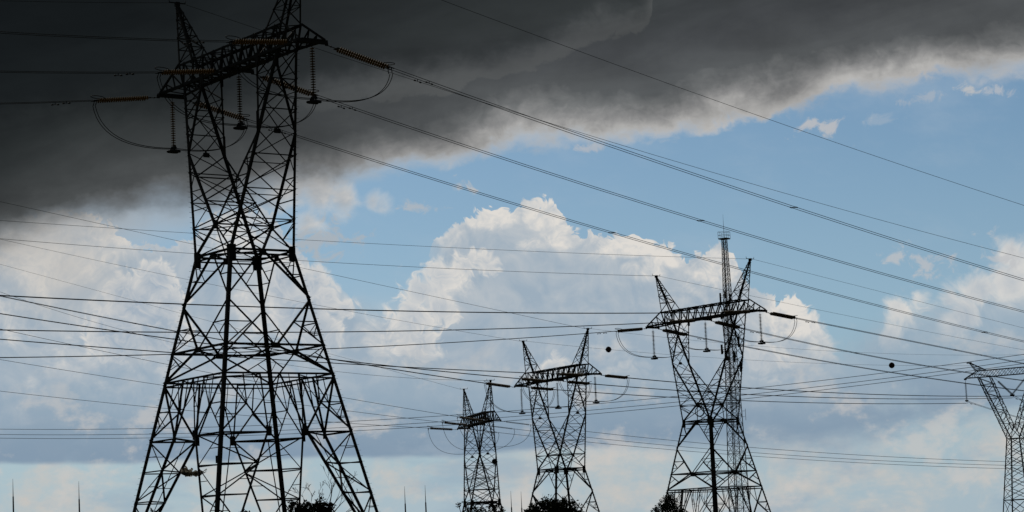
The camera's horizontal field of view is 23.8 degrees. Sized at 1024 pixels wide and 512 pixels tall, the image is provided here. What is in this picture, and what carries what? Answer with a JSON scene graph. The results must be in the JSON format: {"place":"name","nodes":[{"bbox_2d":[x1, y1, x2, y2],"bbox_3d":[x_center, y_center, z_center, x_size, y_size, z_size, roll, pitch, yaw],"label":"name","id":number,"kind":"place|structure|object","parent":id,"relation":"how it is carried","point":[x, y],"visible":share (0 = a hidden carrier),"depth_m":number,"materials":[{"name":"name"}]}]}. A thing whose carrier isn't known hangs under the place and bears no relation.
{"place":"outdoors","nodes":[
{"label":"outdoors","id":0,"kind":"place"},
{"bbox_2d":[0,360,1020,434],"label":"overhead wire","id":1,"kind":"object","parent":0,"point":[566,412],"visible":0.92,"depth_m":295.42,"materials":[{"name":"metal"}]},
{"bbox_2d":[0,0,1023,511],"label":"sky","id":2,"kind":"structure","parent":0,"point":[933,87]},
{"bbox_2d":[14,363,1023,438],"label":"overhead wire","id":3,"kind":"object","parent":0,"point":[502,421],"visible":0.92,"depth_m":302.91,"materials":[{"name":"metal"}]},
{"bbox_2d":[20,354,1023,429],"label":"overhead wire","id":4,"kind":"object","parent":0,"point":[539,408],"visible":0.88,"depth_m":294.60,"materials":[{"name":"metal"}]},
{"bbox_2d":[998,380,1023,395],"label":"string insulator","id":5,"kind":"object","parent":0,"point":[1009,391],"visible":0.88,"depth_m":439.81,"materials":[{"name":"ceramic"}]},
{"bbox_3d":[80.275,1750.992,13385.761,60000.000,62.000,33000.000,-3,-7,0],"label":"ground","id":6,"kind":"structure","parent":0,"visible":0},
{"bbox_2d":[132,0,378,511],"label":"lattice pylon","id":7,"kind":"object","parent":6,"relation":"on","point":[275,53],"visible":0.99,"depth_m":175.04,"materials":[{"name":"metal"}]},
{"bbox_2d":[90,95,156,105],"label":"strain insulator","id":8,"kind":"object","parent":7,"relation":"attached to","point":[120,99],"visible":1,"depth_m":183.62,"materials":[{"name":"ceramic"}]},
{"bbox_2d":[10,100,91,105],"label":"conductor bundle","id":9,"kind":"object","parent":8,"relation":"attached to","point":[55,102],"visible":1,"depth_m":180.69,"materials":[{"name":"metal"}]},
{"bbox_2d":[167,98,180,153],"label":"suspension insulator","id":10,"kind":"object","parent":7,"relation":"hanging from","point":[172,151],"visible":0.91,"depth_m":185.94,"materials":[{"name":"ceramic"}]},
{"bbox_2d":[93,105,247,151],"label":"jumper cable","id":11,"kind":"object","parent":10,"relation":"hanging from","point":[160,147],"visible":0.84,"depth_m":184.78,"materials":[{"name":"metal"}]},
{"bbox_2d":[155,67,222,77],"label":"strain insulator","id":12,"kind":"object","parent":7,"relation":"attached to","point":[183,71],"visible":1,"depth_m":175.19,"materials":[{"name":"ceramic"}]},
{"bbox_2d":[0,71,133,75],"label":"conductor bundle","id":13,"kind":"object","parent":12,"relation":"attached to","point":[57,71],"visible":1,"depth_m":168.69,"materials":[{"name":"metal"}]},
{"bbox_2d":[180,466,206,476],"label":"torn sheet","id":14,"kind":"object","parent":7,"relation":"attached to","point":[185,472],"visible":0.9,"depth_m":177.09,"materials":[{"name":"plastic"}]},
{"bbox_2d":[187,100,249,123],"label":"strain insulator","id":15,"kind":"object","parent":7,"relation":"attached to","point":[226,113],"visible":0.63,"depth_m":188.91,"materials":[{"name":"ceramic"}]},
{"bbox_2d":[248,119,1022,341],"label":"conductor bundle","id":16,"kind":"object","parent":15,"relation":"attached to","point":[610,232],"visible":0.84,"depth_m":210.25,"materials":[{"name":"metal"}]},
{"bbox_2d":[233,76,247,129],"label":"suspension insulator","id":17,"kind":"object","parent":7,"relation":"hanging from","point":[239,127],"visible":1,"depth_m":177.54,"materials":[{"name":"ceramic"}]},
{"bbox_2d":[157,77,315,127],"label":"jumper cable","id":18,"kind":"object","parent":17,"relation":"hanging from","point":[227,123],"visible":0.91,"depth_m":176.46,"materials":[{"name":"metal"}]},
{"bbox_2d":[225,35,295,47],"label":"strain insulator","id":19,"kind":"object","parent":7,"relation":"attached to","point":[260,41],"visible":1,"depth_m":166.76,"materials":[{"name":"ceramic"}]},
{"bbox_2d":[0,31,227,44],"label":"conductor bundle","id":20,"kind":"object","parent":19,"relation":"attached to","point":[202,41],"visible":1,"depth_m":160.57,"materials":[{"name":"metal"}]},
{"bbox_2d":[254,74,318,95],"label":"strain insulator","id":21,"kind":"object","parent":7,"relation":"attached to","point":[303,91],"visible":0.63,"depth_m":180.42,"materials":[{"name":"ceramic"}]},
{"bbox_2d":[318,95,1023,312],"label":"conductor bundle","id":22,"kind":"object","parent":21,"relation":"attached to","point":[700,220],"visible":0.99,"depth_m":198.53,"materials":[{"name":"metal"}]},
{"bbox_2d":[306,47,321,103],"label":"suspension insulator","id":23,"kind":"object","parent":7,"relation":"hanging from","point":[313,101],"visible":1,"depth_m":169.11,"materials":[{"name":"ceramic"}]},
{"bbox_2d":[227,46,392,101],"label":"jumper cable","id":24,"kind":"object","parent":23,"relation":"hanging from","point":[303,97],"visible":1,"depth_m":168.13,"materials":[{"name":"metal"}]},
{"bbox_2d":[328,45,394,73],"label":"strain insulator","id":25,"kind":"object","parent":7,"relation":"attached to","point":[366,59],"visible":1,"depth_m":171.75,"materials":[{"name":"orange glass"}]},
{"bbox_2d":[392,68,1023,280],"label":"conductor bundle","id":26,"kind":"object","parent":25,"relation":"attached to","point":[793,207],"visible":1,"depth_m":187.65,"materials":[{"name":"metal"}]},
{"bbox_2d":[187,5,1021,257],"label":"earth wire","id":27,"kind":"object","parent":7,"relation":"attached to","point":[616,143],"visible":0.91,"depth_m":210.56,"materials":[{"name":"metal"}]},
{"bbox_2d":[442,0,1021,204],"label":"earth wire","id":28,"kind":"object","parent":7,"relation":"attached to","point":[732,106],"visible":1,"depth_m":193.19,"materials":[{"name":"metal"}]},
{"bbox_2d":[287,464,357,511],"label":"leafy tree","id":29,"kind":"object","parent":6,"relation":"on","point":[316,506],"visible":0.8,"depth_m":228.91,"materials":[{"name":"grey plant"}]},
{"bbox_2d":[457,379,503,511],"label":"lattice pylon","id":30,"kind":"object","parent":6,"relation":"on","point":[483,415],"visible":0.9,"depth_m":425.67,"materials":[{"name":"metal"}]},
{"bbox_2d":[1,264,457,388],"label":"earth wire","id":31,"kind":"object","parent":30,"relation":"attached to","point":[207,320],"visible":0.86,"depth_m":426.51,"materials":[{"name":"metal"}]},
{"bbox_2d":[1,292,485,380],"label":"earth wire","id":32,"kind":"object","parent":30,"relation":"attached to","point":[255,359],"visible":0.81,"depth_m":409.94,"materials":[{"name":"metal"}]},
{"bbox_2d":[428,427,456,430],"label":"strain insulator","id":33,"kind":"object","parent":30,"relation":"attached to","point":[436,428],"visible":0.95,"depth_m":437.30,"materials":[{"name":"ceramic"}]},
{"bbox_2d":[2,391,420,427],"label":"overhead wire","id":34,"kind":"object","parent":33,"relation":"attached to","point":[200,411],"visible":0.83,"depth_m":424.38,"materials":[{"name":"metal"}]},
{"bbox_2d":[441,420,471,425],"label":"strain insulator","id":35,"kind":"object","parent":30,"relation":"attached to","point":[453,423],"visible":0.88,"depth_m":426.94,"materials":[{"name":"ceramic"}]},
{"bbox_2d":[0,359,442,422],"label":"overhead wire","id":36,"kind":"object","parent":35,"relation":"attached to","point":[218,393],"visible":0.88,"depth_m":416.67,"materials":[{"name":"metal"}]},
{"bbox_2d":[456,414,482,421],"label":"strain insulator","id":37,"kind":"object","parent":30,"relation":"attached to","point":[463,417],"visible":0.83,"depth_m":416.96,"materials":[{"name":"ceramic"}]},
{"bbox_2d":[11,331,456,416],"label":"overhead wire","id":38,"kind":"object","parent":37,"relation":"attached to","point":[219,374],"visible":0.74,"depth_m":405.67,"materials":[{"name":"metal"}]},
{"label":"strain insulator","id":39,"kind":"object","parent":30,"relation":"attached to","visible":0},
{"bbox_2d":[442,424,514,450],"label":"jumper cable","id":40,"kind":"object","parent":39,"relation":"hanging from","point":[478,450],"visible":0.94,"depth_m":427.86,"materials":[{"name":"metal"}]},
{"bbox_2d":[517,429,1021,465],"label":"overhead wire","id":41,"kind":"object","parent":39,"relation":"attached to","point":[777,454],"visible":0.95,"depth_m":442.90,"materials":[{"name":"metal"}]},
{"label":"strain insulator","id":42,"kind":"object","parent":30,"relation":"attached to","visible":0},
{"bbox_2d":[457,419,530,446],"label":"jumper cable","id":43,"kind":"object","parent":42,"relation":"hanging from","point":[481,446],"visible":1,"depth_m":417.04,"materials":[{"name":"metal"}]},
{"bbox_2d":[536,425,1007,461],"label":"overhead wire","id":44,"kind":"object","parent":42,"relation":"attached to","point":[778,449],"visible":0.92,"depth_m":431.94,"materials":[{"name":"metal"}]},
{"bbox_2d":[456,500,505,511],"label":"young tree","id":45,"kind":"object","parent":6,"relation":"on","point":[476,509],"visible":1,"depth_m":260.65,"materials":[{"name":"grey plant"}]},
{"bbox_2d":[523,494,584,511],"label":"round tree","id":46,"kind":"object","parent":6,"relation":"on","point":[553,505],"visible":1,"depth_m":327.43,"materials":[{"name":"grey plant"}]},
{"bbox_2d":[514,327,601,511],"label":"lattice pylon","id":47,"kind":"object","parent":6,"relation":"on","point":[556,469],"visible":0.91,"depth_m":371.88,"materials":[{"name":"metal"}]},
{"bbox_2d":[1,239,515,340],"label":"earth wire","id":48,"kind":"object","parent":47,"relation":"attached to","point":[247,291],"visible":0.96,"depth_m":358.40,"materials":[{"name":"metal"}]},
{"bbox_2d":[3,202,583,328],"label":"earth wire","id":49,"kind":"object","parent":47,"relation":"attached to","point":[285,264],"visible":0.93,"depth_m":343.33,"materials":[{"name":"metal"}]},
{"bbox_2d":[484,380,511,387],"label":"strain insulator","id":50,"kind":"object","parent":47,"relation":"attached to","point":[496,384],"visible":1,"depth_m":380.46,"materials":[{"name":"ceramic"}]},
{"bbox_2d":[0,296,483,382],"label":"conductor bundle","id":51,"kind":"object","parent":50,"relation":"attached to","point":[221,339],"visible":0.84,"depth_m":353.19,"materials":[{"name":"metal"}]},
{"bbox_2d":[519,389,525,413],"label":"suspension insulator","id":52,"kind":"object","parent":47,"relation":"hanging from","point":[521,396],"visible":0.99,"depth_m":382.55,"materials":[{"name":"ceramic"}]},
{"bbox_2d":[484,386,554,412],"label":"jumper cable","id":53,"kind":"object","parent":52,"relation":"hanging from","point":[517,412],"visible":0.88,"depth_m":381.88,"materials":[{"name":"metal"}]},
{"bbox_2d":[519,376,548,381],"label":"strain insulator","id":54,"kind":"object","parent":47,"relation":"attached to","point":[534,379],"visible":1,"depth_m":371.58,"materials":[{"name":"ceramic"}]},
{"bbox_2d":[0,313,520,378],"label":"conductor bundle","id":55,"kind":"object","parent":54,"relation":"attached to","point":[246,348],"visible":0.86,"depth_m":346.08,"materials":[{"name":"metal"}]},
{"bbox_2d":[530,386,555,391],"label":"strain insulator","id":56,"kind":"object","parent":47,"relation":"attached to","point":[549,389],"visible":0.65,"depth_m":385.45,"materials":[{"name":"ceramic"}]},
{"bbox_2d":[562,390,965,403],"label":"conductor bundle","id":57,"kind":"object","parent":56,"relation":"attached to","point":[776,401],"visible":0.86,"depth_m":418.23,"materials":[{"name":"metal"}]},
{"bbox_2d":[555,383,561,408],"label":"suspension insulator","id":58,"kind":"object","parent":47,"relation":"hanging from","point":[558,406],"visible":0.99,"depth_m":373.68,"materials":[{"name":"ceramic"}]},
{"bbox_2d":[520,381,590,406],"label":"jumper cable","id":59,"kind":"object","parent":58,"relation":"hanging from","point":[548,406],"visible":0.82,"depth_m":371.72,"materials":[{"name":"metal"}]},
{"bbox_2d":[557,371,583,376],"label":"strain insulator","id":60,"kind":"object","parent":47,"relation":"attached to","point":[571,374],"visible":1,"depth_m":362.64,"materials":[{"name":"ceramic"}]},
{"bbox_2d":[0,339,553,373],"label":"conductor bundle","id":61,"kind":"object","parent":60,"relation":"attached to","point":[275,359],"visible":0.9,"depth_m":338.70,"materials":[{"name":"metal"}]},
{"bbox_2d":[557,377,628,401],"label":"jumper cable","id":62,"kind":"object","parent":60,"relation":"hanging from","point":[593,401],"visible":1,"depth_m":364.67,"materials":[{"name":"metal"}]},
{"bbox_2d":[564,381,591,385],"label":"strain insulator","id":63,"kind":"object","parent":47,"relation":"attached to","point":[588,383],"visible":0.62,"depth_m":376.66,"materials":[{"name":"ceramic"}]},
{"bbox_2d":[594,384,998,398],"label":"conductor bundle","id":64,"kind":"object","parent":63,"relation":"attached to","point":[777,395],"visible":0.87,"depth_m":403.54,"materials":[{"name":"metal"}]},
{"bbox_2d":[593,377,599,403],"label":"suspension insulator","id":65,"kind":"object","parent":47,"relation":"hanging from","point":[595,394],"visible":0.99,"depth_m":364.98,"materials":[{"name":"ceramic"}]},
{"bbox_2d":[602,374,629,378],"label":"strain insulator","id":66,"kind":"object","parent":47,"relation":"attached to","point":[616,376],"visible":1,"depth_m":367.49,"materials":[{"name":"ceramic"}]},
{"bbox_2d":[630,378,1000,396],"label":"conductor bundle","id":67,"kind":"object","parent":66,"relation":"attached to","point":[814,391],"visible":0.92,"depth_m":396.73,"materials":[{"name":"metal"}]},
{"bbox_2d":[528,341,912,365],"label":"earth wire","id":68,"kind":"object","parent":47,"relation":"attached to","point":[740,359],"visible":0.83,"depth_m":412.62,"materials":[{"name":"metal"}]},
{"bbox_2d":[597,329,923,354],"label":"earth wire","id":69,"kind":"object","parent":47,"relation":"attached to","point":[776,347],"visible":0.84,"depth_m":393.49,"materials":[{"name":"metal"}]},
{"bbox_2d":[650,491,686,511],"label":"conifer tree","id":70,"kind":"object","parent":6,"relation":"on","point":[666,506],"visible":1,"depth_m":298.22,"materials":[{"name":"green plant"}]},
{"bbox_2d":[645,258,770,511],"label":"lattice pylon","id":71,"kind":"object","parent":6,"relation":"on","point":[710,421],"visible":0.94,"depth_m":324.07,"materials":[{"name":"metal"}]},
{"bbox_2d":[7,239,642,275],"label":"earth wire","id":72,"kind":"object","parent":71,"relation":"attached to","point":[332,262],"visible":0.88,"depth_m":303.44,"materials":[{"name":"metal"}]},
{"bbox_2d":[0,220,735,258],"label":"earth wire","id":73,"kind":"object","parent":71,"relation":"attached to","point":[354,242],"visible":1,"depth_m":280.40,"materials":[{"name":"metal"}]},
{"bbox_2d":[615,327,645,332],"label":"strain insulator","id":74,"kind":"object","parent":71,"relation":"attached to","point":[619,330],"visible":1,"depth_m":331.67,"materials":[{"name":"ceramic"}]},
{"bbox_2d":[0,331,614,357],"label":"conductor bundle","id":75,"kind":"object","parent":74,"relation":"attached to","point":[307,349],"visible":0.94,"depth_m":299.50,"materials":[{"name":"metal"}]},
{"bbox_2d":[651,331,657,359],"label":"suspension insulator","id":76,"kind":"object","parent":71,"relation":"hanging from","point":[653,344],"visible":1,"depth_m":334.48,"materials":[{"name":"ceramic"}]},
{"bbox_2d":[616,335,686,357],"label":"jumper cable","id":77,"kind":"object","parent":76,"relation":"hanging from","point":[643,356],"visible":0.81,"depth_m":332.73,"materials":[{"name":"metal"}]},
{"bbox_2d":[660,329,689,337],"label":"strain insulator","id":78,"kind":"object","parent":71,"relation":"attached to","point":[668,331],"visible":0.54,"depth_m":337.13,"materials":[{"name":"ceramic"}]},
{"bbox_2d":[687,335,1023,390],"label":"conductor bundle","id":79,"kind":"object","parent":78,"relation":"attached to","point":[697,337],"visible":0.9,"depth_m":358.99,"materials":[{"name":"metal"}]},
{"bbox_2d":[667,319,697,324],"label":"strain insulator","id":80,"kind":"object","parent":71,"relation":"attached to","point":[671,321],"visible":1,"depth_m":323.52,"materials":[{"name":"ceramic"}]},
{"bbox_2d":[0,322,666,332],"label":"conductor bundle","id":81,"kind":"object","parent":80,"relation":"attached to","point":[323,332],"visible":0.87,"depth_m":288.81,"materials":[{"name":"metal"}]},
{"bbox_2d":[668,325,741,350],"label":"jumper cable","id":82,"kind":"object","parent":80,"relation":"hanging from","point":[699,349],"visible":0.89,"depth_m":325.01,"materials":[{"name":"metal"}]},
{"bbox_2d":[695,402,704,416],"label":"cable coil","id":83,"kind":"object","parent":71,"relation":"hanging from","point":[702,408],"visible":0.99,"depth_m":323.62,"materials":[{"name":"metal"}]},
{"bbox_2d":[703,323,710,351],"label":"suspension insulator","id":84,"kind":"object","parent":71,"relation":"hanging from","point":[706,343],"visible":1,"depth_m":326.39,"materials":[{"name":"ceramic"}]},
{"bbox_2d":[713,321,741,328],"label":"strain insulator","id":85,"kind":"object","parent":71,"relation":"attached to","point":[720,323],"visible":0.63,"depth_m":329.15,"materials":[{"name":"ceramic"}]},
{"bbox_2d":[745,328,1022,380],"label":"conductor bundle","id":86,"kind":"object","parent":85,"relation":"attached to","point":[881,357],"visible":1,"depth_m":347.45,"materials":[{"name":"metal"}]},
{"bbox_2d":[722,309,751,314],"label":"strain insulator","id":87,"kind":"object","parent":71,"relation":"attached to","point":[736,312],"visible":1,"depth_m":315.69,"materials":[{"name":"ceramic"}]},
{"bbox_2d":[0,295,721,313],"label":"conductor bundle","id":88,"kind":"object","parent":87,"relation":"attached to","point":[344,309],"visible":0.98,"depth_m":276.69,"materials":[{"name":"metal"}]},
{"bbox_2d":[723,316,796,342],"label":"jumper cable","id":89,"kind":"object","parent":87,"relation":"hanging from","point":[757,341],"visible":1,"depth_m":317.27,"materials":[{"name":"metal"}]},
{"bbox_2d":[758,314,765,344],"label":"suspension insulator","id":90,"kind":"object","parent":71,"relation":"hanging from","point":[761,335],"visible":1,"depth_m":318.38,"materials":[{"name":"ceramic"}]},
{"bbox_2d":[767,312,797,320],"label":"strain insulator","id":91,"kind":"object","parent":71,"relation":"attached to","point":[782,315],"visible":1,"depth_m":321.06,"materials":[{"name":"brown ceramic"}]},
{"bbox_2d":[795,318,1021,363],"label":"conductor bundle","id":92,"kind":"object","parent":91,"relation":"attached to","point":[805,320],"visible":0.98,"depth_m":333.55,"materials":[{"name":"metal"}]},
{"bbox_2d":[660,276,1021,349],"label":"earth wire","id":93,"kind":"object","parent":71,"relation":"attached to","point":[831,312],"visible":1,"depth_m":355.21,"materials":[{"name":"metal"}]},
{"bbox_2d":[754,259,1021,327],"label":"earth wire","id":94,"kind":"object","parent":71,"relation":"attached to","point":[883,292],"visible":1,"depth_m":336.01,"materials":[{"name":"metal"}]},
{"bbox_2d":[718,223,749,511],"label":"radio mast","id":95,"kind":"object","parent":6,"relation":"on","point":[733,436],"visible":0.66,"depth_m":400.31,"materials":[{"name":"metal"}]},
{"bbox_2d":[964,362,1023,511],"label":"slender pylon","id":96,"kind":"object","parent":6,"relation":"on","point":[1012,499],"visible":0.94,"depth_m":439.88,"materials":[{"name":"metal"}]},
{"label":"strain insulator","id":97,"kind":"object","parent":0,"visible":0},
{"bbox_2d":[505,433,1007,468],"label":"overhead wire","id":98,"kind":"object","parent":97,"relation":"attached to","point":[770,457],"visible":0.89,"depth_m":454.00,"materials":[{"name":"metal"}]}
]}

